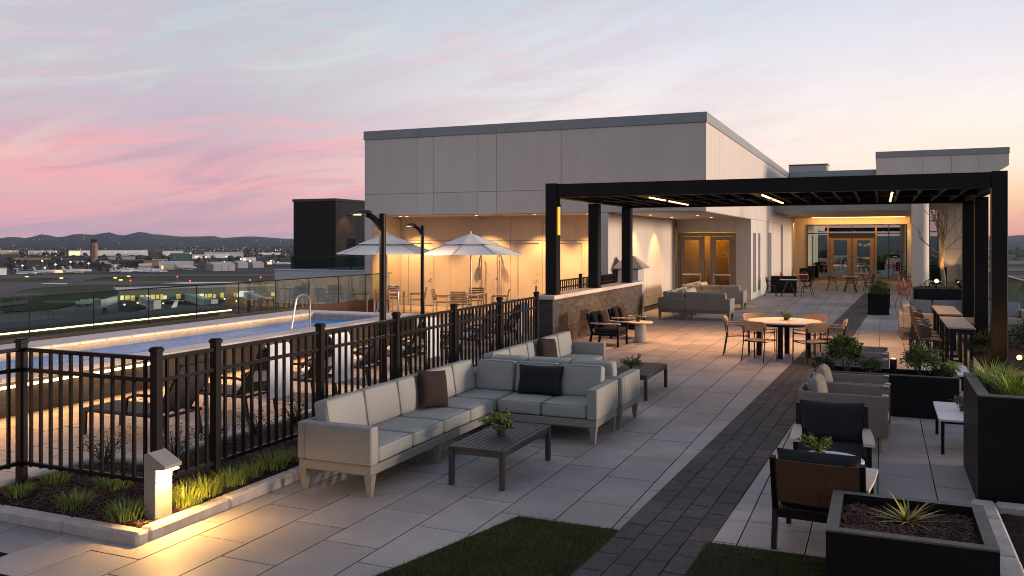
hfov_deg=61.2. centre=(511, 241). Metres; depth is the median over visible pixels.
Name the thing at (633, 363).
potted plant
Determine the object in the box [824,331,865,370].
shrub
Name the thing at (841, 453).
side table
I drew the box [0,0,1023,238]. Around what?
sky
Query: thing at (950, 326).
bar table
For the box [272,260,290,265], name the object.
parked plane
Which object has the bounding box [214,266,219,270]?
door
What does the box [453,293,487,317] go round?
pool table
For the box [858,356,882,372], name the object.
shrub
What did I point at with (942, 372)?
shrub
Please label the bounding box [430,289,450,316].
slat chair
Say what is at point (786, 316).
potted plant
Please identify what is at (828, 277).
cafe chair
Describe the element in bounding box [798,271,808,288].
cafe chair
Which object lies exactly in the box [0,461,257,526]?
bark mulch
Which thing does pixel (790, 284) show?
cafe table
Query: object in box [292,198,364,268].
stair tower
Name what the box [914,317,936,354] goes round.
bar stool
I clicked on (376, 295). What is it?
slat chair
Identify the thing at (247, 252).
woods
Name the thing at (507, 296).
slat chair
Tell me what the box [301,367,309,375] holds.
rolled towel
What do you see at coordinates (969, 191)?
pergola
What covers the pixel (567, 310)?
brick wall
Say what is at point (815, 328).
dining chair
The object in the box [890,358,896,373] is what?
garden spotlight
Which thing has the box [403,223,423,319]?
lamp post
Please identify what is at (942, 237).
bare tree
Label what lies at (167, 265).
hangar
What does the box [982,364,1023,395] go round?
grass clump
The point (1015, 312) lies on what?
sectional sofa
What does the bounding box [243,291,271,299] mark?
jet bridge
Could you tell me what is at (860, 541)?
planter box
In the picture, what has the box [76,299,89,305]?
service truck
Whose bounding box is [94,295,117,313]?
jet bridge
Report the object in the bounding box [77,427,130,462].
twiggy shrub
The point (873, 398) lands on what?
woven armchair
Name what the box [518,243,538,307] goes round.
door
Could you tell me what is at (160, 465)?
bollard light
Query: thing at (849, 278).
cafe chair
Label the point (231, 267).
door
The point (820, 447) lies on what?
potted plant
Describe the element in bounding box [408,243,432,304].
door
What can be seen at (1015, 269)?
runway
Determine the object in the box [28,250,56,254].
warehouse
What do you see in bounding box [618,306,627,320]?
throw pillow
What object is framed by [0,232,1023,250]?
hills
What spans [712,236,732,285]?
door
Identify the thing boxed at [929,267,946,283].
planter box
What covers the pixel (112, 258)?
warehouse
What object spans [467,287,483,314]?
slat chair
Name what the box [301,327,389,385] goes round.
sun lounger
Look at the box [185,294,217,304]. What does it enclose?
jet bridge
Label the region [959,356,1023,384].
grass clump
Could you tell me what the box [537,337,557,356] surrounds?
throw pillow
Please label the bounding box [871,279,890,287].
boxwood
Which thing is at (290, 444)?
bark mulch
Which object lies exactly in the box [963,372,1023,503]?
planter box
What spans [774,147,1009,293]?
entrance wing
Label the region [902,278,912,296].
cafe chair
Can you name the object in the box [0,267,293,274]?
parking apron
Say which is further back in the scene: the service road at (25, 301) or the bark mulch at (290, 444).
the service road at (25, 301)
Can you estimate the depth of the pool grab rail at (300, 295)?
18.48 m
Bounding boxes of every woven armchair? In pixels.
[798,373,888,451]
[806,364,890,435]
[818,345,887,367]
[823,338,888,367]
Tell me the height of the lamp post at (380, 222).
2.930 m
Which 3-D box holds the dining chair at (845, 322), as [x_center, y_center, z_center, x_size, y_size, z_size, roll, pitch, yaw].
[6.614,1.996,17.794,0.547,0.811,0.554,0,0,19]
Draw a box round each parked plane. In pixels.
[13,268,36,275]
[33,267,55,272]
[61,266,84,272]
[68,266,91,272]
[140,300,178,310]
[176,264,196,269]
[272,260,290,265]
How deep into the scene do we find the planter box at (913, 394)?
11.79 m
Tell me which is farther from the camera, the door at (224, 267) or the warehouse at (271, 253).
the warehouse at (271, 253)
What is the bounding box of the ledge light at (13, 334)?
[0,309,231,338]
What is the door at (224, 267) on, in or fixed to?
in the hangar at (220, 266)
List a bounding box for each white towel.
[249,342,289,398]
[328,332,349,382]
[412,317,439,357]
[510,302,527,334]
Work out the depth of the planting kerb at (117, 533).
7.36 m
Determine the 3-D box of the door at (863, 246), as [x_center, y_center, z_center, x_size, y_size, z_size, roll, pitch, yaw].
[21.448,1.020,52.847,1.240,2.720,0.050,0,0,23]
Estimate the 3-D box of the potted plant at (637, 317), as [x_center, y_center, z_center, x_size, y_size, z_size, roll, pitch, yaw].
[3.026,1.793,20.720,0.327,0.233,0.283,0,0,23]
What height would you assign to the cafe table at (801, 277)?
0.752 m
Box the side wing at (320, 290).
[274,266,364,303]
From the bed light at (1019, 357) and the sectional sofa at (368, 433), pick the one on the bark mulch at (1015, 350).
the bed light at (1019, 357)
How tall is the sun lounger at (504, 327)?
0.952 m
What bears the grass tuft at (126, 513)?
on the bark mulch at (37, 499)
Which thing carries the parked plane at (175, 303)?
on the apron at (69, 311)
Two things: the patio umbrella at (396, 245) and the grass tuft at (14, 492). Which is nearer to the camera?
the grass tuft at (14, 492)
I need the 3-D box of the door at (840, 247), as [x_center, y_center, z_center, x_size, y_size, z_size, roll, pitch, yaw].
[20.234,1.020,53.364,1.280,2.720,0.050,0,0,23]
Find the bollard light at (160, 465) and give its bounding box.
[144,448,181,519]
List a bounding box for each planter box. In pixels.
[771,276,796,292]
[799,268,813,281]
[815,365,959,418]
[826,490,1000,575]
[868,292,888,314]
[870,287,889,307]
[913,286,961,302]
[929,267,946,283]
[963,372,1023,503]
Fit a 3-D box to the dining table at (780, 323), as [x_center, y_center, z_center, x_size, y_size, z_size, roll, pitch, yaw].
[5.687,2.025,18.121,1.490,0.750,1.490,0,0,23]
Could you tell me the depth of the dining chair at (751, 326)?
17.30 m
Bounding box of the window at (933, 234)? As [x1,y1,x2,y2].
[929,209,938,266]
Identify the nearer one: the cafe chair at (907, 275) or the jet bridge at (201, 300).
the cafe chair at (907, 275)
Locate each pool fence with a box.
[0,286,539,483]
[560,270,615,290]
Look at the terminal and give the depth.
338.09 m
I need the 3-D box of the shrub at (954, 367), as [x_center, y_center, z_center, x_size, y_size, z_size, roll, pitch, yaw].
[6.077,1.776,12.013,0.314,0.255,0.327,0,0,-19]
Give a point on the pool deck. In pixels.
(6, 473)
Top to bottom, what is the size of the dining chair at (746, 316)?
0.811 m
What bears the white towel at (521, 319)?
hanging from the sun lounger at (504, 327)
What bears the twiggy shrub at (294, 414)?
on the bark mulch at (290, 444)
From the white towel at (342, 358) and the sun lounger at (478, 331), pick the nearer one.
the white towel at (342, 358)
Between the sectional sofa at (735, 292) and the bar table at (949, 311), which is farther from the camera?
the sectional sofa at (735, 292)
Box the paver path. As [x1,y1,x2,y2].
[573,293,867,575]
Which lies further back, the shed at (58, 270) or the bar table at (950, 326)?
the shed at (58, 270)
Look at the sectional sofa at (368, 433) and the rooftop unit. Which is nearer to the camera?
the sectional sofa at (368, 433)
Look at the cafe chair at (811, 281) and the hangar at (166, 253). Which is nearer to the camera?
the cafe chair at (811, 281)
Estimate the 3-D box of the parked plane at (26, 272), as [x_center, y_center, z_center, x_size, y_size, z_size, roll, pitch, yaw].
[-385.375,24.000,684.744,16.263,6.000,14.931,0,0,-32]
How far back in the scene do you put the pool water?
17.55 m
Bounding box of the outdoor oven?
[613,256,649,314]
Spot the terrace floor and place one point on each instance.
(412, 508)
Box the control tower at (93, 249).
[90,239,97,260]
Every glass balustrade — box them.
[0,272,390,344]
[291,256,364,271]
[955,262,1023,300]
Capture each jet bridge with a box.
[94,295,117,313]
[138,296,160,309]
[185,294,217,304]
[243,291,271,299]
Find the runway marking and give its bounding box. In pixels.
[174,282,231,283]
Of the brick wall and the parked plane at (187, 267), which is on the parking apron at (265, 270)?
the parked plane at (187, 267)
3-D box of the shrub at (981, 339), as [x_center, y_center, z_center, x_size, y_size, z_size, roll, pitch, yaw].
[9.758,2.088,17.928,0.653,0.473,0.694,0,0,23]
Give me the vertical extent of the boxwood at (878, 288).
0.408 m
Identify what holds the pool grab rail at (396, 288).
on the swimming pool
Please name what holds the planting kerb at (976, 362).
on the terrace floor
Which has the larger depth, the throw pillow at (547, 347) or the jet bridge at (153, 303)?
the jet bridge at (153, 303)
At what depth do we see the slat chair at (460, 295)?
26.60 m
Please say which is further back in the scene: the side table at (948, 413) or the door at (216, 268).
the door at (216, 268)
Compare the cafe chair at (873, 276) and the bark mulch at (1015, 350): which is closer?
the bark mulch at (1015, 350)
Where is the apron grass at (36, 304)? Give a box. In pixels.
[0,299,75,311]
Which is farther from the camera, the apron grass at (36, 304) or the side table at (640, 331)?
the apron grass at (36, 304)
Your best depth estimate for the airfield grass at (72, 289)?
525.00 m
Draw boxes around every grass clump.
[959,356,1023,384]
[980,364,1023,390]
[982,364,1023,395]
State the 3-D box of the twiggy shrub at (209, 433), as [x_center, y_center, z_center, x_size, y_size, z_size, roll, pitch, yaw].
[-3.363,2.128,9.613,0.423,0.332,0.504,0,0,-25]
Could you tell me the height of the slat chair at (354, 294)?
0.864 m
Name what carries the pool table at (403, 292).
on the pool deck
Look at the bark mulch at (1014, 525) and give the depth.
7.07 m
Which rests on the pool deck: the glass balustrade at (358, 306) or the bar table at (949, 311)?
the glass balustrade at (358, 306)
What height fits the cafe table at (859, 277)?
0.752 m
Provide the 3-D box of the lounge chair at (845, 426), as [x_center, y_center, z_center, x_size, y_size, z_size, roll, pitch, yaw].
[3.127,2.009,8.470,0.750,0.793,0.836,0,0,20]
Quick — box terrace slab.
[0,284,937,556]
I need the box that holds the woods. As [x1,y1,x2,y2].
[0,246,1023,262]
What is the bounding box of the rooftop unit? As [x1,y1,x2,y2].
[788,163,829,171]
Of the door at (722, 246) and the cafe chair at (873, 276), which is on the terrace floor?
the cafe chair at (873, 276)
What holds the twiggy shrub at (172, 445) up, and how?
on the bark mulch at (290, 444)
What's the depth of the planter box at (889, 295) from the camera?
31.08 m
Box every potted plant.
[477,407,514,434]
[620,354,643,368]
[632,312,641,321]
[778,310,792,319]
[796,432,832,452]
[949,395,962,411]
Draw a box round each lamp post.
[348,209,385,382]
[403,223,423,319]
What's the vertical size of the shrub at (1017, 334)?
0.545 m
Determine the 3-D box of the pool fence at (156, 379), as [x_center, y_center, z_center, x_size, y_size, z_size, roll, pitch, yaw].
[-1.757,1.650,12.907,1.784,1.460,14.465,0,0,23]
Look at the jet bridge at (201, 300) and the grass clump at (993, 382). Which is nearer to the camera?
the grass clump at (993, 382)
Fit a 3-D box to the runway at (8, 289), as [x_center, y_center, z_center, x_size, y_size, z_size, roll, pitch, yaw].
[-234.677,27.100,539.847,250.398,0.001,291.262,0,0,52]
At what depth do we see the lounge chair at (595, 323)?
19.91 m
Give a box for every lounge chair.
[586,310,628,346]
[607,305,645,338]
[769,447,877,548]
[790,399,874,467]
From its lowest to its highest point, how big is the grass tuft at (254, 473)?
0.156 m
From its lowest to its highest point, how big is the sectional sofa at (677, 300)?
0.846 m
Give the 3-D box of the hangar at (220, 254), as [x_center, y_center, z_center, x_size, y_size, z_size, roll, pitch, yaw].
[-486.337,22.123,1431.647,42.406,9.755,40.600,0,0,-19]
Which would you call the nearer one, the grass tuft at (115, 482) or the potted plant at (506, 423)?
the grass tuft at (115, 482)
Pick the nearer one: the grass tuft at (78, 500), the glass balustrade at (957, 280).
the grass tuft at (78, 500)
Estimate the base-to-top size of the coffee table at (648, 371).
0.385 m
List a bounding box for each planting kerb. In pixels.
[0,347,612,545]
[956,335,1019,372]
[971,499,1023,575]
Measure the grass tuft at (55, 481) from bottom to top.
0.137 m
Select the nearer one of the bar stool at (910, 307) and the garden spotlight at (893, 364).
the garden spotlight at (893, 364)
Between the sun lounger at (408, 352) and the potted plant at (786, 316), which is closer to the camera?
the sun lounger at (408, 352)
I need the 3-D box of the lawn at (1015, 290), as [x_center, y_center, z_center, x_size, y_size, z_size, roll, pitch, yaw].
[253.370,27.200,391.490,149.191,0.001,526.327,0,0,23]
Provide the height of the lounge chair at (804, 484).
0.793 m
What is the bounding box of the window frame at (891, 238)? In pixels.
[807,224,906,281]
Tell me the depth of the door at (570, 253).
30.24 m
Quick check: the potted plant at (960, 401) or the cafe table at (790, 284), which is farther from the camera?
the cafe table at (790, 284)
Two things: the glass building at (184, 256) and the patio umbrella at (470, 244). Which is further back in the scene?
the glass building at (184, 256)
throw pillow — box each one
[417,370,447,408]
[517,364,563,395]
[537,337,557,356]
[599,310,609,326]
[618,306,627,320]
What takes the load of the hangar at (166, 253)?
on the ground at (64, 260)
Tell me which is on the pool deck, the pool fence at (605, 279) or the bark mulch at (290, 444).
the pool fence at (605, 279)
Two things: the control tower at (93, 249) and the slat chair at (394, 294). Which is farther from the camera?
the control tower at (93, 249)
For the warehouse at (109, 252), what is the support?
on the ground at (64, 260)
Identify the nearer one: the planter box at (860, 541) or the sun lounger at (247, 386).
the planter box at (860, 541)
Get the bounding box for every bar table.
[932,305,962,357]
[939,316,975,378]
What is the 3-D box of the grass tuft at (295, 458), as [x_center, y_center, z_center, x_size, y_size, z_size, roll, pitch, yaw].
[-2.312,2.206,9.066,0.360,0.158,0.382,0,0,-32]
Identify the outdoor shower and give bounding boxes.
[479,255,484,291]
[496,255,501,294]
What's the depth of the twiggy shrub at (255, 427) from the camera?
10.26 m
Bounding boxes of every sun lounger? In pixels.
[83,359,209,437]
[173,349,273,419]
[245,338,337,394]
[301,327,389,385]
[354,322,427,372]
[389,313,471,362]
[426,309,494,353]
[463,305,516,346]
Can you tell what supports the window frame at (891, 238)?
in the entrance wing at (882, 242)
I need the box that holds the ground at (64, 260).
[0,250,1023,279]
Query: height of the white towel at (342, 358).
0.734 m
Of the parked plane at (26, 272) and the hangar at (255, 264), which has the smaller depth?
the parked plane at (26, 272)
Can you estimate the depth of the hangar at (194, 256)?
1369.52 m
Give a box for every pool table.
[375,291,404,312]
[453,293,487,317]
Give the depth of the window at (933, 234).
51.34 m
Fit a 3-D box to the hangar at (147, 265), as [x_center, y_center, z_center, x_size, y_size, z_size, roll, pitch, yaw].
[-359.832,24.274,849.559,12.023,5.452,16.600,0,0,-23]
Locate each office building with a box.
[119,259,144,265]
[143,260,161,265]
[241,257,255,260]
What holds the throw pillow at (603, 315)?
on the lounge chair at (595, 323)
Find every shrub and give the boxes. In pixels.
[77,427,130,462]
[163,423,199,454]
[190,424,229,445]
[230,406,279,433]
[278,398,309,422]
[810,356,835,370]
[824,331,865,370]
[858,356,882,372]
[900,339,950,375]
[929,366,955,376]
[939,360,961,375]
[967,331,989,352]
[980,324,1023,346]
[1010,320,1023,343]
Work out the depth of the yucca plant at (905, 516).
5.92 m
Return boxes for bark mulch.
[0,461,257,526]
[180,365,474,480]
[962,338,1023,374]
[1000,513,1023,568]
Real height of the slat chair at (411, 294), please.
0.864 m
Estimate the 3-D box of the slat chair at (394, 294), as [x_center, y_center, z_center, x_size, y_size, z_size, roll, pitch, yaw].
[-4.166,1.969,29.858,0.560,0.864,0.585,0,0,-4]
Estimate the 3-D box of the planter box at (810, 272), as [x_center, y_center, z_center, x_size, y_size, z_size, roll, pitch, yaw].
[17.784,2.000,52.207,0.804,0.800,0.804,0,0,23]
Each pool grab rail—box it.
[289,294,311,329]
[376,285,398,312]
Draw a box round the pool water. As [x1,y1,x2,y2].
[0,319,353,369]
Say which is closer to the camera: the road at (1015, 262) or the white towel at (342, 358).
the white towel at (342, 358)
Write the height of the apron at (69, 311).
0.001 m
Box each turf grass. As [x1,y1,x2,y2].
[371,513,616,575]
[685,542,825,575]
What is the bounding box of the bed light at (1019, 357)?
[1016,353,1023,371]
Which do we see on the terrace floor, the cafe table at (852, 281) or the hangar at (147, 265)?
the cafe table at (852, 281)
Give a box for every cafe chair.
[764,276,776,295]
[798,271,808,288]
[800,277,814,296]
[826,273,837,290]
[845,274,855,292]
[863,274,874,290]
[895,284,911,304]
[902,273,910,289]
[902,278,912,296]
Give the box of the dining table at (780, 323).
[747,317,821,358]
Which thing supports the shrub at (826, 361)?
in the planter box at (913, 394)
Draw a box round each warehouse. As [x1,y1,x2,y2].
[0,250,18,254]
[14,257,50,259]
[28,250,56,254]
[69,250,147,255]
[108,257,134,259]
[258,252,280,254]
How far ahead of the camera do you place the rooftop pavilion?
30.43 m
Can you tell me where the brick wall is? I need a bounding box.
[539,281,644,340]
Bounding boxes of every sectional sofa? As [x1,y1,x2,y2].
[298,359,617,496]
[473,331,639,428]
[658,287,734,319]
[682,281,746,309]
[898,300,1023,339]
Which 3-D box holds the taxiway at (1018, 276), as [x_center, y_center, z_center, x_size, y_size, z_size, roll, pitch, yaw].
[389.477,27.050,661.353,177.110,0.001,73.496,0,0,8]
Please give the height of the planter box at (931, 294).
0.680 m
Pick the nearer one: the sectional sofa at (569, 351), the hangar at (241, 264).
the sectional sofa at (569, 351)
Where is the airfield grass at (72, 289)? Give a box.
[0,276,274,315]
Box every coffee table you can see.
[448,421,550,490]
[617,362,666,400]
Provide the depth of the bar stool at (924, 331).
15.47 m
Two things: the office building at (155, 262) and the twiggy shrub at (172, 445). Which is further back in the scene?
the office building at (155, 262)
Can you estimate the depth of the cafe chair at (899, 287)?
31.75 m
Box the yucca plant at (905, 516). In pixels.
[869,490,951,535]
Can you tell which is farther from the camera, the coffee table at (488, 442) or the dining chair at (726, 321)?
the dining chair at (726, 321)
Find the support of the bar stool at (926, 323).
on the terrace floor
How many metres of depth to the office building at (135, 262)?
953.51 m
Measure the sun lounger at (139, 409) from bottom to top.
0.952 m
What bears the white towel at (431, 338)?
hanging from the sun lounger at (408, 352)
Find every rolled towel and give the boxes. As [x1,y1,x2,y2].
[236,381,240,390]
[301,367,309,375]
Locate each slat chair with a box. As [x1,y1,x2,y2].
[350,287,369,311]
[373,290,393,312]
[387,286,398,298]
[410,287,427,313]
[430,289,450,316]
[450,292,471,318]
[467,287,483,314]
[491,289,509,315]
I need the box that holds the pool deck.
[0,305,532,479]
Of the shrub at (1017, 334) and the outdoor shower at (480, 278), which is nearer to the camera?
the shrub at (1017, 334)
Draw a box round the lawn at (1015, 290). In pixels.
[989,280,1023,308]
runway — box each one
[0,281,274,298]
[989,267,1023,270]
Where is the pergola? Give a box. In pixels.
[544,171,1007,362]
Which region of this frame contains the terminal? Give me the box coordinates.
[113,284,274,312]
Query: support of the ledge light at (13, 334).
on the terrace slab
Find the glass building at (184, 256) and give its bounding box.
[170,253,190,260]
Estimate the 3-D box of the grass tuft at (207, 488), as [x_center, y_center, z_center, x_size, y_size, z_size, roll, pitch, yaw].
[-2.788,2.194,7.855,0.448,0.182,0.425,0,0,2]
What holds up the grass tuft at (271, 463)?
on the bark mulch at (290, 444)
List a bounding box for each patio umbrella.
[336,232,428,312]
[424,231,521,316]
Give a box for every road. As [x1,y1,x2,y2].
[0,299,28,306]
[989,261,1023,263]
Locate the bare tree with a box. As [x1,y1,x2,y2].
[913,170,961,288]
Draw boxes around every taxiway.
[0,274,274,281]
[989,275,1023,277]
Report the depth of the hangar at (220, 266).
797.77 m
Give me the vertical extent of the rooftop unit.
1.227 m
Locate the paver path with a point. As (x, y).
(656, 560)
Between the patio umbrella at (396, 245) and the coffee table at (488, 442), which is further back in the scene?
the patio umbrella at (396, 245)
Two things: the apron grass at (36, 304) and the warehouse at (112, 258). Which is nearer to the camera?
the apron grass at (36, 304)
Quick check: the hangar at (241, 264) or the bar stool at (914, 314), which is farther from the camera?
the hangar at (241, 264)
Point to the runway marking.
(199, 282)
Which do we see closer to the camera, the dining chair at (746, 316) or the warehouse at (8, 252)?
the dining chair at (746, 316)
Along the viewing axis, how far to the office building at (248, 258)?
1216.39 m
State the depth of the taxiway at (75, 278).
667.79 m
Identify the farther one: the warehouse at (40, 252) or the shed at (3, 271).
the warehouse at (40, 252)
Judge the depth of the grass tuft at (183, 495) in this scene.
7.54 m
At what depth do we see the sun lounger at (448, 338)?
17.33 m
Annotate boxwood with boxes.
[865,282,887,292]
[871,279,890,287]
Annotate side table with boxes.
[629,321,652,342]
[811,451,864,463]
[922,364,968,390]
[933,401,962,453]
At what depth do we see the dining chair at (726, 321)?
18.25 m
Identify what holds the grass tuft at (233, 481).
on the bark mulch at (37, 499)
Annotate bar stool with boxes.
[909,306,928,347]
[910,308,929,348]
[910,311,931,351]
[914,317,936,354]
[915,320,938,358]
[916,323,941,369]
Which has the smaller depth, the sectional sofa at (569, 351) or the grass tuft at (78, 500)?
the grass tuft at (78, 500)
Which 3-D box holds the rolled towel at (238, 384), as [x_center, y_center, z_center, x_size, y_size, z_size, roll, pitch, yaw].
[-3.826,2.030,12.195,0.110,0.107,0.340,0,0,6]
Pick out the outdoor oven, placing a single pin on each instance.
(639, 266)
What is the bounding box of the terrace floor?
[0,280,1012,575]
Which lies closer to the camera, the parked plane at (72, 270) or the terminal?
the terminal
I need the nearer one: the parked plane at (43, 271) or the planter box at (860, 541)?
the planter box at (860, 541)
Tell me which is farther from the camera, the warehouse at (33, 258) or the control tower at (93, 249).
the warehouse at (33, 258)
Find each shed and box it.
[0,268,6,274]
[41,269,83,272]
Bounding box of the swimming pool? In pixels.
[0,310,417,418]
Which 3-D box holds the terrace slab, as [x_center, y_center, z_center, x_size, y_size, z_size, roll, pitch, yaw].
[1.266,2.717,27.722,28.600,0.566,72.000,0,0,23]
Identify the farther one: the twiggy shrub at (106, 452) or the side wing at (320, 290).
the side wing at (320, 290)
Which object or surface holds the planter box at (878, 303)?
on the terrace floor
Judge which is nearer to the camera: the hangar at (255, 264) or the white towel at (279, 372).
the white towel at (279, 372)
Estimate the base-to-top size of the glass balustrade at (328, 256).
0.610 m
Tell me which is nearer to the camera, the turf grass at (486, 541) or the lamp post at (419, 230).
the turf grass at (486, 541)
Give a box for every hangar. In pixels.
[138,263,151,267]
[159,261,193,269]
[163,251,182,255]
[192,254,204,258]
[204,252,230,257]
[206,262,234,270]
[231,252,243,257]
[233,261,247,267]
[248,261,263,267]
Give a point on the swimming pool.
(100, 340)
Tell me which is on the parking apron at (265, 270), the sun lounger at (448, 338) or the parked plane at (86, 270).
the parked plane at (86, 270)
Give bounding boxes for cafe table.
[780,279,796,296]
[793,274,807,288]
[842,276,858,291]
[854,273,868,286]
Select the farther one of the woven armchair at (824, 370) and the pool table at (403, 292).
the pool table at (403, 292)
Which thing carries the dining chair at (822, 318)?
on the paver path
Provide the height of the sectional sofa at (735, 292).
0.846 m
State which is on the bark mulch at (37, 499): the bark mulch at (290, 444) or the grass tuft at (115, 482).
the grass tuft at (115, 482)
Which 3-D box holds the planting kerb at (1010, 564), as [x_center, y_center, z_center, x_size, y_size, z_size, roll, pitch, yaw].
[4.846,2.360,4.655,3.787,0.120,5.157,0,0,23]
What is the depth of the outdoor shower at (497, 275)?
31.15 m
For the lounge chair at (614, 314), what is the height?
0.793 m
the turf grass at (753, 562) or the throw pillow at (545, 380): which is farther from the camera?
the throw pillow at (545, 380)
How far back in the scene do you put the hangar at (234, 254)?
1462.21 m
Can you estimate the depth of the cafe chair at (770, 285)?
37.98 m
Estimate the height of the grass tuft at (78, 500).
0.154 m
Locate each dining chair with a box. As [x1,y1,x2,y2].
[723,315,749,355]
[741,321,777,362]
[742,313,774,350]
[792,323,829,364]
[793,314,826,353]
[820,319,847,351]
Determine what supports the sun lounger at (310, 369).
on the pool deck
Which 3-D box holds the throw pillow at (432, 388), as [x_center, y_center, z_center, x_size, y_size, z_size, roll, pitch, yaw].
[-0.925,1.728,10.136,0.203,0.486,0.496,0,0,44]
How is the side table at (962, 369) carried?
on the terrace floor
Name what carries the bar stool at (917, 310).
on the terrace floor
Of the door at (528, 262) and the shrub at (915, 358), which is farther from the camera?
the door at (528, 262)
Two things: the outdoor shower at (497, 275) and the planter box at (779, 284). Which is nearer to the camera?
the outdoor shower at (497, 275)
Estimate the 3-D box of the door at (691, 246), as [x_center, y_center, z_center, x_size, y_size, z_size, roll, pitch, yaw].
[7.568,1.085,36.454,0.930,2.610,0.132,0,0,23]
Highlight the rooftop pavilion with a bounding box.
[364,111,788,307]
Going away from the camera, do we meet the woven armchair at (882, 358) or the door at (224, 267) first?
the woven armchair at (882, 358)
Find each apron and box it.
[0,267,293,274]
[0,303,116,323]
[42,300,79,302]
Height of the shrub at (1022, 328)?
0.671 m
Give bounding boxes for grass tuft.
[0,478,37,498]
[32,470,72,484]
[47,486,103,510]
[93,469,138,491]
[102,494,146,522]
[172,480,206,507]
[179,471,231,497]
[208,464,255,486]
[235,458,265,478]
[251,447,295,470]
[273,447,298,461]
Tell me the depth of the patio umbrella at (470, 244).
26.96 m
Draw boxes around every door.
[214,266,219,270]
[222,265,226,270]
[229,265,233,270]
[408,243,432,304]
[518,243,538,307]
[560,243,581,290]
[681,236,702,286]
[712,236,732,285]
[829,236,851,279]
[853,236,873,280]

